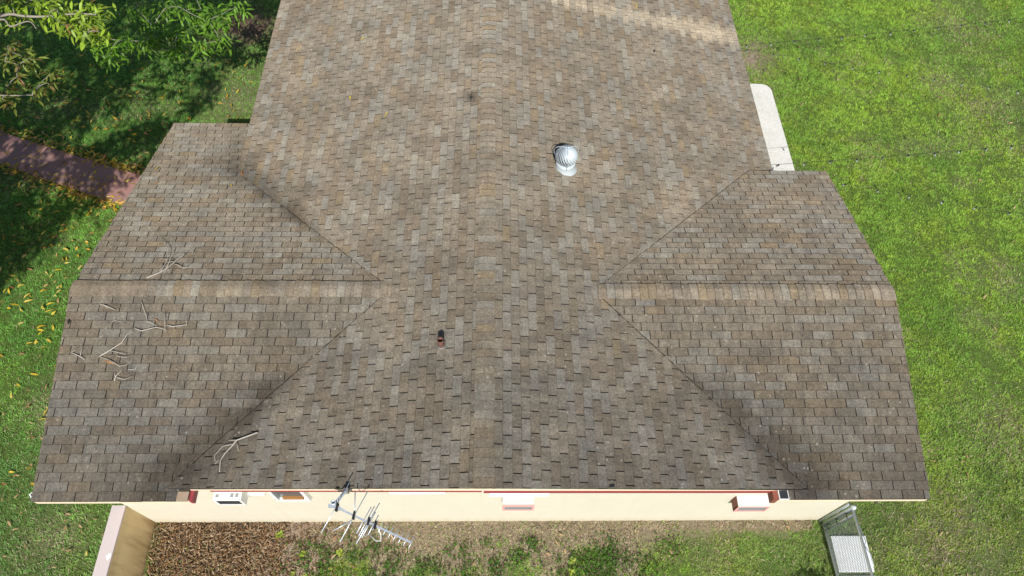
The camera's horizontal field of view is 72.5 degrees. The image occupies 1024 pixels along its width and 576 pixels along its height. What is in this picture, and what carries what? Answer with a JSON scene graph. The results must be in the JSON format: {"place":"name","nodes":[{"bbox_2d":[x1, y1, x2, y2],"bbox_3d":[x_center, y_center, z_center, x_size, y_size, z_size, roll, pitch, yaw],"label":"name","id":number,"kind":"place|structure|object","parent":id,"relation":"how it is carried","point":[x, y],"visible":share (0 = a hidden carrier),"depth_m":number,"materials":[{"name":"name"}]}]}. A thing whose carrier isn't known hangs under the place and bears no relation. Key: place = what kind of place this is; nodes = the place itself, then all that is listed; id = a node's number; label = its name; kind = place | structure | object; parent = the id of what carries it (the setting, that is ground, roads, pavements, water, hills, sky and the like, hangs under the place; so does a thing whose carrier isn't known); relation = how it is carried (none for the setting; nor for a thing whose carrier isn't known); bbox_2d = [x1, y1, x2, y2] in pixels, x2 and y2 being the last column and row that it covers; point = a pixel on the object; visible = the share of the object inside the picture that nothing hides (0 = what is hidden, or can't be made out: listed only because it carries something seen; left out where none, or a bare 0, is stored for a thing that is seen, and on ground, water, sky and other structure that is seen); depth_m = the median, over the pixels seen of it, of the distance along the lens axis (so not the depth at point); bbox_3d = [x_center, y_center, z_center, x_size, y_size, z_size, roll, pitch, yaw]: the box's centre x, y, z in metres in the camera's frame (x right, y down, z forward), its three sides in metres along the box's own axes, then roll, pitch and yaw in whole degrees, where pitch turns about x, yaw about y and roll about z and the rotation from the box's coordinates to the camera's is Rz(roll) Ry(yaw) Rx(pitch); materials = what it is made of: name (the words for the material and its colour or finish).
{"place":"outdoors","nodes":[
{"label":"outdoors","id":0,"kind":"place"},
{"bbox_2d":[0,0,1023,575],"bbox_3d":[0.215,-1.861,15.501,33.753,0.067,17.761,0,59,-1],"label":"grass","id":1,"kind":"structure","parent":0,"point":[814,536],"depth_m":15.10,"materials":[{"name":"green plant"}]},
{"bbox_2d":[0,0,1023,575],"bbox_3d":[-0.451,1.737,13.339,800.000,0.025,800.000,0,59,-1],"label":"ground","id":2,"kind":"structure","parent":0,"point":[256,28],"depth_m":14.88,"materials":[{"name":"green plant"}]},
{"bbox_2d":[0,131,140,205],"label":"path","id":3,"kind":"structure","parent":2,"relation":"on","point":[72,167],"depth_m":15.75,"materials":[{"name":"red paint"}]},
{"bbox_2d":[92,505,155,575],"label":"yard wall","id":4,"kind":"structure","parent":2,"relation":"on","point":[126,542],"depth_m":10.84,"materials":[{"name":"paint"}]},
{"bbox_2d":[0,0,254,116],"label":"mango tree","id":5,"kind":"object","parent":2,"relation":"on","point":[80,17],"visible":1,"depth_m":12.31,"materials":[{"name":"green plant"}]},
{"bbox_2d":[0,37,256,484],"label":"leaf litter","id":6,"kind":"object","parent":2,"relation":"on","point":[101,200],"visible":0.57,"depth_m":15.73,"materials":[{"name":"yellow dry leaves"}]},
{"bbox_2d":[143,521,368,575],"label":"mulch","id":7,"kind":"object","parent":2,"relation":"on","point":[283,528],"visible":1,"depth_m":11.61,"materials":[{"name":"brown wood"}]},
{"bbox_2d":[275,530,283,537],"bbox_3d":[-3.905,4.147,11.714,0.137,0.082,0.119,-22,62,-14],"label":"weed","id":8,"kind":"object","parent":7,"relation":"on","point":[279,534],"visible":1,"depth_m":11.72,"materials":[{"name":"plant"}]},
{"bbox_2d":[336,548,342,556],"bbox_3d":[-2.867,4.393,11.591,0.118,0.085,0.121,-9,59,-7],"label":"weed","id":9,"kind":"object","parent":2,"relation":"on","point":[339,553],"visible":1,"depth_m":11.59,"materials":[{"name":"plant"}]},
{"bbox_2d":[30,0,929,522],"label":"house","id":10,"kind":"structure","parent":2,"relation":"on","point":[674,296],"depth_m":10.56,"materials":[{"name":"beige paint"}]},
{"bbox_2d":[99,332,130,365],"bbox_3d":[-5.617,0.937,10.036,0.559,0.177,0.383,-34,65,-20],"label":"fallen twig","id":11,"kind":"object","parent":10,"relation":"on","point":[109,362],"visible":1,"depth_m":10.05,"materials":[{"name":"grey wood"}]},
{"bbox_2d":[134,300,165,330],"bbox_3d":[-5.271,0.418,10.238,0.478,0.121,0.491,0,59,-1],"label":"fallen twig","id":12,"kind":"object","parent":10,"relation":"on","point":[148,321],"visible":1,"depth_m":10.18,"materials":[{"name":"beige wood"}]},
{"bbox_2d":[146,240,187,277],"bbox_3d":[-5.275,-0.500,10.824,0.590,0.178,0.864,-6,59,-5],"label":"fallen twig","id":13,"kind":"object","parent":10,"relation":"on","point":[166,262],"visible":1,"depth_m":10.70,"materials":[{"name":"beige wood"}]},
{"bbox_2d":[213,492,247,504],"bbox_3d":[-4.087,3.036,10.151,0.400,0.282,0.173,0,59,-1],"label":"air conditioner","id":14,"kind":"object","parent":10,"relation":"attached to","point":[230,498],"visible":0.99,"depth_m":10.04,"materials":[{"name":"white paint"}]},
{"bbox_2d":[214,432,257,471],"bbox_3d":[-3.841,2.180,9.617,0.266,0.157,0.697,37,65,19],"label":"fallen twig","id":15,"kind":"object","parent":10,"relation":"on","point":[232,445],"visible":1,"depth_m":9.65,"materials":[{"name":"beige wood"}]},
{"bbox_2d":[268,492,311,501],"bbox_3d":[-3.263,2.999,10.205,0.510,0.680,0.069,0,59,-1],"label":"window","id":16,"kind":"structure","parent":10,"relation":"in","point":[278,496],"depth_m":10.33,"materials":[{"name":"white paint"}]},
{"bbox_2d":[321,482,414,548],"bbox_3d":[-1.760,2.986,8.742,1.163,0.383,0.680,21,61,11],"label":"antenna","id":17,"kind":"object","parent":10,"relation":"attached to","point":[334,504],"visible":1,"depth_m":8.62,"materials":[{"name":"metal"}]},
{"bbox_2d":[437,337,444,349],"bbox_3d":[-0.988,0.770,9.683,0.104,0.240,0.104,0,59,-1],"label":"vent pipe","id":18,"kind":"object","parent":10,"relation":"on","point":[440,344],"visible":1,"depth_m":9.65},
{"bbox_2d":[502,497,533,510],"bbox_3d":[0.093,3.270,10.615,0.480,0.250,0.163,0,59,-1],"label":"air conditioner","id":19,"kind":"object","parent":10,"relation":"attached to","point":[517,503],"visible":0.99,"depth_m":10.52,"materials":[{"name":"white metal"}]},
{"bbox_2d":[554,145,578,175],"bbox_3d":[0.894,-2.123,11.529,0.412,0.516,0.436,0,59,-1],"label":"roof turbine vent","id":20,"kind":"object","parent":10,"relation":"on","point":[566,156],"visible":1,"depth_m":11.41,"materials":[{"name":"metal"}]},
{"bbox_2d":[731,496,769,511],"bbox_3d":[3.671,3.319,10.744,0.490,0.280,0.173,0,59,-1],"label":"air conditioner","id":21,"kind":"object","parent":10,"relation":"attached to","point":[750,503],"visible":1,"depth_m":10.64,"materials":[{"name":"white metal"}]},
{"bbox_2d":[743,48,1019,93],"bbox_3d":[9.703,-4.222,14.397,9.939,0.350,0.086,11,59,5],"label":"string light","id":22,"kind":"object","parent":10,"relation":"attached to","point":[961,85],"visible":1,"depth_m":14.65,"materials":[{"name":"black plastic"}]},
{"bbox_2d":[745,18,1019,47],"bbox_3d":[9.940,-5.805,15.235,10.262,0.535,0.086,-6,59,-5],"label":"string light","id":23,"kind":"object","parent":10,"relation":"hanging from","point":[865,35],"visible":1,"depth_m":15.20,"materials":[{"name":"black plastic"}]},
{"bbox_2d":[774,170,1018,214],"bbox_3d":[9.480,-1.335,12.668,9.425,0.296,0.082,11,59,5],"label":"string light","id":24,"kind":"object","parent":10,"relation":"attached to","point":[909,196],"visible":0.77,"depth_m":12.91,"materials":[{"name":"black plastic"}]},
{"bbox_2d":[773,144,1023,166],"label":"string light","id":25,"kind":"object","parent":10,"relation":"hanging from","point":[856,161],"visible":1,"depth_m":13.36,"materials":[{"name":"black plastic"}]},
{"bbox_2d":[267,525,695,575],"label":"ground cover","id":26,"kind":"object","parent":2,"relation":"on","point":[579,567],"visible":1,"depth_m":11.60,"materials":[{"name":"green plant"}]},
{"bbox_2d":[750,84,794,170],"bbox_3d":[5.477,-2.940,16.311,2.150,0.085,5.180,0,59,-1],"label":"concrete pad","id":27,"kind":"object","parent":2,"relation":"on","point":[773,133],"visible":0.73,"depth_m":16.83,"materials":[{"name":"white concrete"}]},
{"bbox_2d":[818,503,873,575],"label":"chain link fence","id":28,"kind":"object","parent":2,"relation":"on","point":[852,508],"visible":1,"depth_m":11.22,"materials":[{"name":"metal"}]},
{"bbox_2d":[830,536,873,571],"bbox_3d":[5.736,4.492,11.792,0.600,0.075,0.580,0,59,-1],"label":"paving stone","id":29,"kind":"object","parent":2,"relation":"on","point":[853,556],"visible":0.61,"depth_m":11.75,"materials":[{"name":"white concrete"}]}
]}

